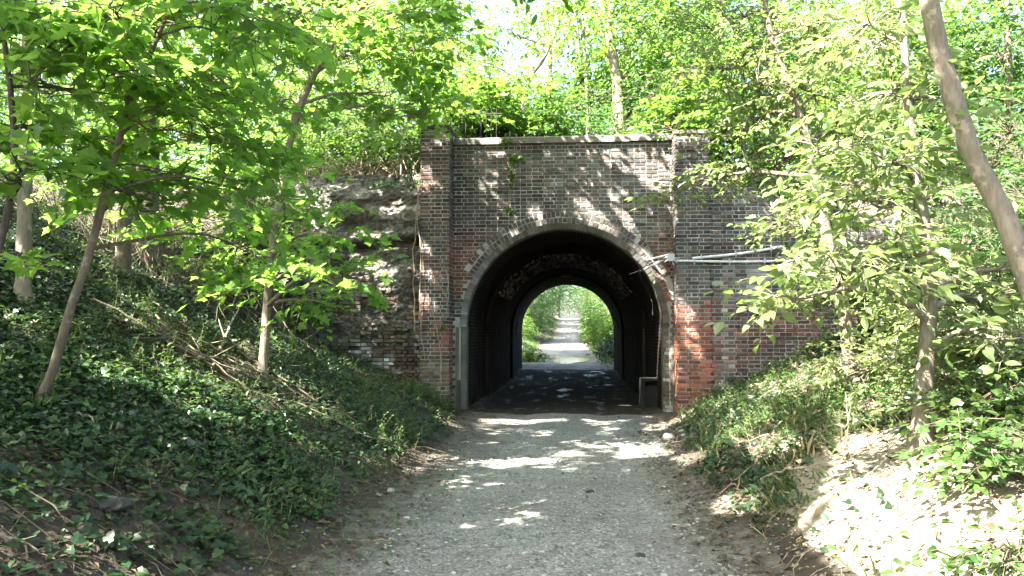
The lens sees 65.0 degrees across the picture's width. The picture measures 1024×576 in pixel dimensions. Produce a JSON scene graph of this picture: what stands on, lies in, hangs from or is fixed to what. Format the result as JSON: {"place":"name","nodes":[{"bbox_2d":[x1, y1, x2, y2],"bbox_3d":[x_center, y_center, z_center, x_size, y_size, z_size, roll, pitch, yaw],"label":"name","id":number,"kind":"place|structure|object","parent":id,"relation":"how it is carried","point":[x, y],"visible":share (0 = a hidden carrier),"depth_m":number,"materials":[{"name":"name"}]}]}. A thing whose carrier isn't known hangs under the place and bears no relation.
{"place":"outdoors","nodes":[
{"label":"outdoors","id":0,"kind":"place"},
{"bbox_2d":[0,174,1023,575],"bbox_3d":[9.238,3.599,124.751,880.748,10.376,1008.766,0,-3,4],"label":"ground","id":1,"kind":"structure","parent":0,"point":[296,554],"depth_m":6.06,"materials":[{"name":"green plant"}]},
{"bbox_2d":[13,0,35,308],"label":"tree","id":2,"kind":"object","parent":1,"relation":"on","point":[22,285],"visible":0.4,"depth_m":8.40,"materials":[{"name":"brown plant"}]},
{"bbox_2d":[0,96,107,186],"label":"shrub","id":3,"kind":"object","parent":1,"relation":"on","point":[67,146],"visible":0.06,"depth_m":18.20,"materials":[{"name":"green plant"}]},
{"bbox_2d":[0,0,196,182],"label":"tree","id":4,"kind":"object","parent":1,"relation":"on","point":[66,97],"visible":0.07,"depth_m":21.13,"materials":[{"name":"green plant"}]},
{"bbox_2d":[0,0,222,278],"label":"sapling","id":5,"kind":"object","parent":1,"relation":"on","point":[23,14],"visible":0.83,"depth_m":5.51,"materials":[{"name":"green plant"}]},
{"bbox_2d":[90,496,132,513],"bbox_3d":[-2.463,1.323,4.895,0.250,0.097,0.246,-2,-4,30],"label":"stone","id":6,"kind":"object","parent":1,"relation":"on","point":[112,504],"visible":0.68,"depth_m":4.84,"materials":[{"name":"stone"}]},
{"bbox_2d":[0,164,324,346],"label":"dead brambles","id":7,"kind":"object","parent":1,"relation":"on","point":[48,198],"visible":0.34,"depth_m":13.19,"materials":[{"name":"brown plant"}]},
{"bbox_2d":[60,0,266,174],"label":"tree","id":8,"kind":"object","parent":1,"relation":"on","point":[197,126],"visible":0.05,"depth_m":20.10,"materials":[{"name":"green plant"}]},
{"bbox_2d":[0,196,343,398],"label":"herbs","id":9,"kind":"object","parent":1,"relation":"on","point":[203,335],"visible":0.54,"depth_m":9.86,"materials":[{"name":"green plant"}]},
{"bbox_2d":[112,315,257,380],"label":"fallen branch","id":10,"kind":"object","parent":1,"relation":"on","point":[140,326],"visible":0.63,"depth_m":9.21,"materials":[{"name":"brown wood"}]},
{"bbox_2d":[0,0,375,404],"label":"sapling","id":11,"kind":"object","parent":1,"relation":"on","point":[243,89],"visible":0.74,"depth_m":6.44,"materials":[{"name":"green plant"}]},
{"bbox_2d":[160,130,246,189],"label":"shrub","id":12,"kind":"object","parent":1,"relation":"on","point":[203,148],"visible":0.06,"depth_m":18.09,"materials":[{"name":"green plant"}]},
{"bbox_2d":[161,245,262,305],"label":"shrub","id":13,"kind":"object","parent":1,"relation":"on","point":[238,269],"visible":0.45,"depth_m":14.01,"materials":[{"name":"green plant"}]},
{"bbox_2d":[108,1,326,185],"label":"tree","id":14,"kind":"object","parent":1,"relation":"on","point":[191,43],"visible":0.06,"depth_m":25.63,"materials":[{"name":"green plant"}]},
{"bbox_2d":[0,327,445,566],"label":"grass","id":15,"kind":"structure","parent":1,"relation":"on","point":[239,469],"depth_m":6.62,"materials":[{"name":"green plant"}]},
{"bbox_2d":[0,198,453,547],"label":"ground ivy","id":16,"kind":"object","parent":1,"relation":"on","point":[28,469],"visible":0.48,"depth_m":7.68,"materials":[{"name":"green plant"}]},
{"bbox_2d":[0,195,463,575],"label":"ground ivy","id":17,"kind":"object","parent":1,"relation":"on","point":[152,420],"visible":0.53,"depth_m":6.90,"materials":[{"name":"green plant"}]},
{"bbox_2d":[0,204,465,575],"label":"twigs","id":18,"kind":"object","parent":1,"relation":"on","point":[47,534],"visible":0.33,"depth_m":7.76,"materials":[{"name":"brown wood"}]},
{"bbox_2d":[165,112,306,193],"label":"shrub","id":19,"kind":"object","parent":1,"relation":"on","point":[207,168],"visible":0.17,"depth_m":17.80,"materials":[{"name":"green plant"}]},
{"bbox_2d":[162,337,315,409],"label":"fallen branch","id":20,"kind":"object","parent":1,"relation":"on","point":[192,351],"visible":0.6,"depth_m":9.52,"materials":[{"name":"brown wood"}]},
{"bbox_2d":[0,199,482,575],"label":"fallen leaves","id":21,"kind":"object","parent":1,"relation":"on","point":[70,566],"depth_m":5.83,"materials":[{"name":"plant"}]},
{"bbox_2d":[208,197,299,253],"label":"shrub","id":22,"kind":"object","parent":1,"relation":"on","point":[232,235],"visible":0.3,"depth_m":15.01,"materials":[{"name":"green plant"}]},
{"bbox_2d":[40,0,472,280],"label":"tree","id":23,"kind":"object","parent":1,"relation":"on","point":[123,251],"visible":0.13,"depth_m":12.05,"materials":[{"name":"brown plant"}]},
{"bbox_2d":[189,62,327,157],"bbox_3d":[-6.593,-4.118,22.117,4.208,4.664,3.897,3,-4,-43],"label":"shrub","id":24,"kind":"object","parent":1,"relation":"on","point":[272,118],"visible":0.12,"depth_m":21.89,"materials":[{"name":"green plant"}]},
{"bbox_2d":[107,361,455,540],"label":"herbs","id":25,"kind":"object","parent":1,"relation":"on","point":[428,391],"visible":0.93,"depth_m":10.56,"materials":[{"name":"green plant"}]},
{"bbox_2d":[224,104,368,183],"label":"shrub","id":26,"kind":"object","parent":1,"relation":"on","point":[310,134],"visible":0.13,"depth_m":19.10,"materials":[{"name":"green plant"}]},
{"bbox_2d":[200,146,420,192],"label":"dead brambles","id":27,"kind":"object","parent":1,"relation":"on","point":[309,173],"visible":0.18,"depth_m":17.56,"materials":[{"name":"brown plant"}]},
{"bbox_2d":[285,280,339,326],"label":"shrub","id":28,"kind":"object","parent":1,"relation":"on","point":[324,311],"visible":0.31,"depth_m":15.54,"materials":[{"name":"green plant"}]},
{"bbox_2d":[208,0,428,158],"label":"tree","id":29,"kind":"object","parent":1,"relation":"on","point":[283,2],"visible":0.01,"depth_m":37.10,"materials":[{"name":"green plant"}]},
{"bbox_2d":[257,43,397,152],"bbox_3d":[-5.461,-4.528,23.694,4.587,5.611,4.099,0,-3,4],"label":"shrub","id":30,"kind":"object","parent":1,"relation":"on","point":[322,79],"visible":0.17,"depth_m":23.22,"materials":[{"name":"green plant"}]},
{"bbox_2d":[158,0,498,381],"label":"sapling","id":31,"kind":"object","parent":1,"relation":"on","point":[383,47],"visible":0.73,"depth_m":10.12,"materials":[{"name":"green plant"}]},
{"bbox_2d":[262,174,420,385],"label":"stone wall","id":32,"kind":"structure","parent":1,"relation":"on","point":[389,338],"depth_m":16.32,"materials":[{"name":"stone"}]},
{"bbox_2d":[300,168,414,196],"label":"creeper","id":33,"kind":"object","parent":32,"relation":"attached to","point":[375,185],"visible":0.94,"depth_m":16.60,"materials":[{"name":"green plant"}]},
{"bbox_2d":[294,99,420,176],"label":"shrub","id":34,"kind":"object","parent":1,"relation":"on","point":[327,149],"visible":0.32,"depth_m":18.53,"materials":[{"name":"green plant"}]},
{"bbox_2d":[249,0,494,161],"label":"tree","id":35,"kind":"object","parent":1,"relation":"on","point":[409,30],"visible":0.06,"depth_m":27.64,"materials":[{"name":"green plant"}]},
{"bbox_2d":[311,57,437,158],"bbox_3d":[-3.379,-4.084,21.278,3.919,4.448,3.662,0,-3,4],"label":"shrub","id":36,"kind":"object","parent":1,"relation":"on","point":[381,87],"visible":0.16,"depth_m":21.21,"materials":[{"name":"green plant"}]},
{"bbox_2d":[329,99,432,174],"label":"shrub","id":37,"kind":"object","parent":1,"relation":"on","point":[387,135],"visible":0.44,"depth_m":17.98,"materials":[{"name":"green plant"}]},
{"bbox_2d":[131,0,647,272],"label":"tree","id":38,"kind":"object","parent":1,"relation":"on","point":[533,22],"visible":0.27,"depth_m":14.00,"materials":[{"name":"brown plant"}]},
{"bbox_2d":[341,0,515,122],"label":"tree","id":39,"kind":"object","parent":1,"relation":"on","point":[353,43],"visible":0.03,"depth_m":32.38,"materials":[{"name":"green plant"}]},
{"bbox_2d":[4,145,1022,285],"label":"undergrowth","id":40,"kind":"object","parent":1,"relation":"on","point":[109,211],"visible":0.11,"depth_m":15.69,"materials":[{"name":"green plant"}]},
{"bbox_2d":[522,311,538,341],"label":"shrub","id":41,"kind":"object","parent":1,"relation":"on","point":[528,329],"visible":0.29,"depth_m":69.78,"materials":[{"name":"green plant"}]},
{"bbox_2d":[39,137,1023,188],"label":"undergrowth","id":42,"kind":"object","parent":1,"relation":"on","point":[386,153],"depth_m":17.56,"materials":[{"name":"green plant"}]},
{"bbox_2d":[522,346,550,362],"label":"shrub","id":43,"kind":"object","parent":1,"relation":"on","point":[528,357],"visible":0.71,"depth_m":39.58,"materials":[{"name":"green plant"}]},
{"bbox_2d":[524,295,557,335],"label":"shrub","id":44,"kind":"object","parent":1,"relation":"on","point":[541,319],"visible":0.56,"depth_m":83.77,"materials":[{"name":"green plant"}]},
{"bbox_2d":[527,286,564,330],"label":"shrub","id":45,"kind":"object","parent":1,"relation":"on","point":[549,292],"visible":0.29,"depth_m":91.85,"materials":[{"name":"green plant"}]},
{"bbox_2d":[419,124,712,412],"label":"railway bridge","id":46,"kind":"structure","parent":1,"relation":"on","point":[573,207],"depth_m":16.41,"materials":[{"name":"brick"}]},
{"bbox_2d":[412,177,449,383],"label":"creeper","id":47,"kind":"object","parent":46,"relation":"attached to","point":[443,327],"visible":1,"depth_m":15.96,"materials":[{"name":"brown plant"}]},
{"bbox_2d":[501,133,525,215],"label":"creeper","id":48,"kind":"object","parent":46,"relation":"attached to","point":[514,158],"visible":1,"depth_m":16.40,"materials":[{"name":"green plant"}]},
{"bbox_2d":[522,309,613,367],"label":"ground ivy","id":49,"kind":"object","parent":1,"relation":"on","point":[527,346],"visible":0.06,"depth_m":75.87,"materials":[{"name":"green plant"}]},
{"bbox_2d":[576,298,612,347],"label":"shrub","id":50,"kind":"object","parent":1,"relation":"on","point":[600,309],"visible":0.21,"depth_m":55.64,"materials":[{"name":"green plant"}]},
{"bbox_2d":[578,302,613,353],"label":"shrub","id":51,"kind":"object","parent":1,"relation":"on","point":[595,338],"visible":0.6,"depth_m":49.15,"materials":[{"name":"green plant"}]},
{"bbox_2d":[586,332,613,361],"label":"shrub","id":52,"kind":"object","parent":1,"relation":"on","point":[607,351],"visible":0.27,"depth_m":40.16,"materials":[{"name":"green plant"}]},
{"bbox_2d":[639,377,657,407],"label":"metal utility cabinet","id":53,"kind":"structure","parent":1,"relation":"on","point":[648,396],"depth_m":17.51,"materials":[{"name":"grey metal"}]},
{"bbox_2d":[589,0,791,134],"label":"tree","id":54,"kind":"object","parent":1,"relation":"on","point":[675,52],"visible":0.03,"depth_m":30.54,"materials":[{"name":"green plant"}]},
{"bbox_2d":[617,0,833,141],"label":"tree","id":55,"kind":"object","parent":1,"relation":"on","point":[729,16],"visible":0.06,"depth_m":24.98,"materials":[{"name":"green plant"}]},
{"bbox_2d":[625,0,952,389],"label":"tree","id":56,"kind":"object","parent":1,"relation":"on","point":[800,111],"visible":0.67,"depth_m":10.42,"materials":[{"name":"green plant"}]},
{"bbox_2d":[699,0,916,175],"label":"tree","id":57,"kind":"object","parent":1,"relation":"on","point":[807,15],"visible":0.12,"depth_m":19.05,"materials":[{"name":"green plant"}]},
{"bbox_2d":[710,180,934,390],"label":"wing wall","id":58,"kind":"structure","parent":1,"relation":"on","point":[734,355],"depth_m":15.55,"materials":[{"name":"brick"}]},
{"bbox_2d":[677,258,792,264],"bbox_3d":[4.308,-0.518,15.572,2.193,0.146,0.074,0,-3,4],"label":"conduit pipe","id":59,"kind":"object","parent":58,"relation":"attached to","point":[764,261],"visible":0.85,"depth_m":15.56,"materials":[{"name":"white plastic"}]},
{"bbox_2d":[692,245,781,259],"bbox_3d":[4.363,-0.677,15.577,1.715,0.289,0.074,0,-3,4],"label":"conduit pipe","id":60,"kind":"object","parent":58,"relation":"attached to","point":[735,254],"visible":0.91,"depth_m":15.56,"materials":[{"name":"white plastic"}]},
{"bbox_2d":[738,171,850,208],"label":"creeper","id":61,"kind":"object","parent":58,"relation":"attached to","point":[766,185],"visible":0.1,"depth_m":15.64,"materials":[{"name":"green plant"}]},
{"bbox_2d":[712,0,939,177],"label":"tree","id":62,"kind":"object","parent":1,"relation":"on","point":[812,12],"visible":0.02,"depth_m":32.81,"materials":[{"name":"green plant"}]},
{"bbox_2d":[632,252,1022,575],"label":"fallen leaves","id":63,"kind":"object","parent":1,"relation":"on","point":[843,518],"visible":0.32,"depth_m":7.14,"materials":[{"name":"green plant"}]},
{"bbox_2d":[635,284,1023,575],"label":"twigs","id":64,"kind":"object","parent":1,"relation":"on","point":[913,537],"visible":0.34,"depth_m":6.48,"materials":[{"name":"brown wood"}]},
{"bbox_2d":[669,188,1023,560],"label":"ground ivy","id":65,"kind":"object","parent":1,"relation":"on","point":[747,474],"visible":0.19,"depth_m":8.04,"materials":[{"name":"green plant"}]},
{"bbox_2d":[672,272,1023,522],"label":"herbs","id":66,"kind":"object","parent":1,"relation":"on","point":[838,391],"visible":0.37,"depth_m":9.29,"materials":[{"name":"green plant"}]},
{"bbox_2d":[674,266,1022,575],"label":"herbs","id":67,"kind":"object","parent":1,"relation":"on","point":[902,533],"visible":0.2,"depth_m":8.39,"materials":[{"name":"green plant"}]},
{"bbox_2d":[674,273,1023,575],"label":"grass","id":68,"kind":"structure","parent":1,"relation":"on","point":[839,559],"depth_m":9.14,"materials":[{"name":"green plant"}]},
{"bbox_2d":[690,313,1023,575],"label":"dry grass","id":69,"kind":"structure","parent":1,"relation":"on","point":[993,500],"depth_m":7.21,"materials":[{"name":"plant"}]},
{"bbox_2d":[704,0,1023,456],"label":"sapling","id":70,"kind":"object","parent":1,"relation":"on","point":[918,243],"visible":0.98,"depth_m":6.17,"materials":[{"name":"green plant"}]},
{"bbox_2d":[792,318,937,405],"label":"shrub","id":71,"kind":"object","parent":1,"relation":"on","point":[867,359],"visible":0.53,"depth_m":8.78,"materials":[{"name":"green plant"}]},
{"bbox_2d":[780,241,950,333],"bbox_3d":[5.282,0.114,12.078,2.443,1.832,2.477,-3,-5,44],"label":"shrub","id":72,"kind":"object","parent":1,"relation":"on","point":[830,313],"visible":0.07,"depth_m":12.04,"materials":[{"name":"green plant"}]},
{"bbox_2d":[749,0,1023,179],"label":"tree","id":73,"kind":"object","parent":1,"relation":"on","point":[894,76],"visible":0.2,"depth_m":17.19,"materials":[{"name":"green plant"}]},
{"bbox_2d":[765,416,1023,575],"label":"bare earth verge","id":74,"kind":"structure","parent":1,"relation":"on","point":[866,509],"depth_m":5.20,"materials":[{"name":"beige soil"}]},
{"bbox_2d":[756,419,1023,575],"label":"fallen leaves","id":75,"kind":"object","parent":74,"relation":"on","point":[908,547],"visible":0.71,"depth_m":5.42,"materials":[{"name":"brown plant"}]},
{"bbox_2d":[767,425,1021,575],"bbox_3d":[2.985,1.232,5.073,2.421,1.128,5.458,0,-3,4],"label":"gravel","id":76,"kind":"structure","parent":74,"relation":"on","point":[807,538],"depth_m":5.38,"materials":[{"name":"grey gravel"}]},
{"bbox_2d":[819,210,1007,315],"bbox_3d":[5.706,-0.203,11.047,2.645,1.731,2.728,2,-4,-36],"label":"shrub","id":77,"kind":"object","parent":1,"relation":"on","point":[900,253],"visible":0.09,"depth_m":10.94,"materials":[{"name":"green plant"}]},
{"bbox_2d":[856,249,1023,356],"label":"shrub","id":78,"kind":"object","parent":1,"relation":"on","point":[887,312],"visible":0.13,"depth_m":8.79,"materials":[{"name":"green plant"}]},
{"bbox_2d":[860,294,1023,402],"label":"shrub","id":79,"kind":"object","parent":1,"relation":"on","point":[912,352],"visible":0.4,"depth_m":6.79,"materials":[{"name":"green plant"}]},
{"bbox_2d":[869,75,1023,277],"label":"shrub","id":80,"kind":"object","parent":1,"relation":"on","point":[1019,130],"visible":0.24,"depth_m":10.55,"materials":[{"name":"green plant"}]},
{"bbox_2d":[876,0,1023,175],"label":"tree","id":81,"kind":"object","parent":1,"relation":"on","point":[999,6],"visible":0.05,"depth_m":30.79,"materials":[{"name":"green plant"}]},
{"bbox_2d":[879,0,1023,204],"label":"tree","id":82,"kind":"object","parent":1,"relation":"on","point":[1006,56],"visible":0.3,"depth_m":16.35,"materials":[{"name":"green plant"}]},
{"bbox_2d":[881,499,1023,575],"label":"shrub","id":83,"kind":"object","parent":1,"relation":"on","point":[997,561],"visible":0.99,"depth_m":3.91,"materials":[{"name":"green plant"}]},
{"bbox_2d":[883,157,1023,292],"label":"shrub","id":84,"kind":"object","parent":1,"relation":"on","point":[956,234],"visible":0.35,"depth_m":9.07,"materials":[{"name":"green plant"}]},
{"bbox_2d":[891,397,1023,500],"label":"shrub","id":85,"kind":"object","parent":1,"relation":"on","point":[994,462],"visible":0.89,"depth_m":4.83,"materials":[{"name":"green plant"}]},
{"bbox_2d":[897,360,1023,451],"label":"shrub","id":86,"kind":"object","parent":1,"relation":"on","point":[1003,395],"visible":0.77,"depth_m":5.79,"materials":[{"name":"green plant"}]},
{"bbox_2d":[919,0,1023,300],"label":"tree","id":87,"kind":"object","parent":1,"relation":"on","point":[1006,221],"visible":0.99,"depth_m":5.79,"materials":[{"name":"brown plant"}]},
{"bbox_2d":[0,0,1023,317],"label":"sky","id":88,"kind":"structure","parent":0,"point":[502,17],"materials":[{"name":"white"}]},
{"bbox_2d":[243,411,851,575],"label":"path","id":89,"kind":"structure","parent":0,"point":[645,533],"depth_m":7.17,"materials":[{"name":"grey gravel"}]},
{"bbox_2d":[207,458,457,575],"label":"fallen leaves","id":90,"kind":"object","parent":89,"relation":"on","point":[334,552],"visible":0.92,"depth_m":6.29,"materials":[{"name":"brown plant"}]},
{"bbox_2d":[303,407,747,575],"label":"fallen leaves","id":91,"kind":"object","parent":89,"relation":"on","point":[690,513],"depth_m":8.26,"materials":[{"name":"brown plant"}]},
{"bbox_2d":[473,367,651,415],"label":"tunnel floor","id":92,"kind":"structure","parent":0,"point":[568,391],"depth_m":21.02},
{"bbox_2d":[522,318,613,369],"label":"path","id":93,"kind":"structure","parent":0,"point":[564,342],"depth_m":63.70,"materials":[{"name":"grey gravel"}]},
{"bbox_2d":[549,357,589,363],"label":"puddle water","id":94,"kind":"structure","parent":93,"relation":"on","point":[565,360],"depth_m":46.70,"materials":[{"name":"grey liquid"}]},
{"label":"embankment","id":95,"kind":"structure","parent":0,"visible":0},
{"bbox_2d":[387,61,547,167],"bbox_3d":[-1.064,-3.711,19.094,4.177,3.382,3.399,0,-3,4],"label":"shrub","id":96,"kind":"object","parent":95,"relation":"on","point":[481,83],"visible":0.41,"depth_m":18.43,"materials":[{"name":"green plant"}]},
{"bbox_2d":[450,108,500,137],"bbox_3d":[-0.817,-3.115,17.903,1.161,1.768,0.056,0,-3,4],"label":"iron railing","id":97,"kind":"object","parent":95,"relation":"on","point":[486,114],"visible":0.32,"depth_m":17.92,"materials":[{"name":"grey metal"}]},
{"bbox_2d":[431,34,561,110],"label":"shrub","id":98,"kind":"object","parent":95,"relation":"on","point":[499,60],"visible":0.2,"depth_m":21.11,"materials":[{"name":"green plant"}]},
{"bbox_2d":[406,0,615,110],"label":"tree","id":99,"kind":"object","parent":95,"relation":"on","point":[516,23],"visible":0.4,"depth_m":24.52,"materials":[{"name":"green plant"}]},
{"bbox_2d":[448,64,587,137],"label":"shrub","id":100,"kind":"object","parent":95,"relation":"on","point":[509,100],"visible":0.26,"depth_m":18.86,"materials":[{"name":"green plant"}]},
{"bbox_2d":[497,76,630,136],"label":"shrub","id":101,"kind":"object","parent":95,"relation":"on","point":[553,129],"visible":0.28,"depth_m":18.80,"materials":[{"name":"green plant"}]},
{"bbox_2d":[487,0,646,134],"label":"tree","id":102,"kind":"object","parent":95,"relation":"on","point":[531,46],"visible":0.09,"depth_m":30.43,"materials":[{"name":"green plant"}]},
{"bbox_2d":[523,0,638,135],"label":"tree","id":103,"kind":"object","parent":95,"relation":"on","point":[576,81],"visible":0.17,"depth_m":23.10,"materials":[{"name":"green plant"}]},
{"bbox_2d":[534,2,645,134],"bbox_3d":[2.121,-5.219,21.792,3.178,6.697,2.799,0,-3,4],"label":"tree","id":104,"kind":"object","parent":95,"relation":"on","point":[585,94],"visible":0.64,"depth_m":21.71,"materials":[{"name":"green plant"}]},
{"bbox_2d":[498,0,751,132],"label":"tree","id":105,"kind":"object","parent":95,"relation":"on","point":[562,11],"visible":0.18,"depth_m":22.06,"materials":[{"name":"green plant"}]},
{"bbox_2d":[517,0,747,134],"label":"tree","id":106,"kind":"object","parent":95,"relation":"on","point":[609,36],"visible":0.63,"depth_m":20.57,"materials":[{"name":"green plant"}]},
{"bbox_2d":[574,54,726,144],"bbox_3d":[3.497,-3.868,19.928,4.259,3.790,3.879,0,-3,4],"label":"shrub","id":107,"kind":"object","parent":95,"relation":"on","point":[633,103],"visible":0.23,"depth_m":19.61,"materials":[{"name":"green plant"}]},
{"bbox_2d":[616,58,783,173],"bbox_3d":[4.139,-3.579,18.565,4.348,3.228,3.121,1,-3,-18],"label":"shrub","id":108,"kind":"object","parent":95,"relation":"on","point":[656,126],"visible":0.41,"depth_m":18.13,"materials":[{"name":"green plant"}]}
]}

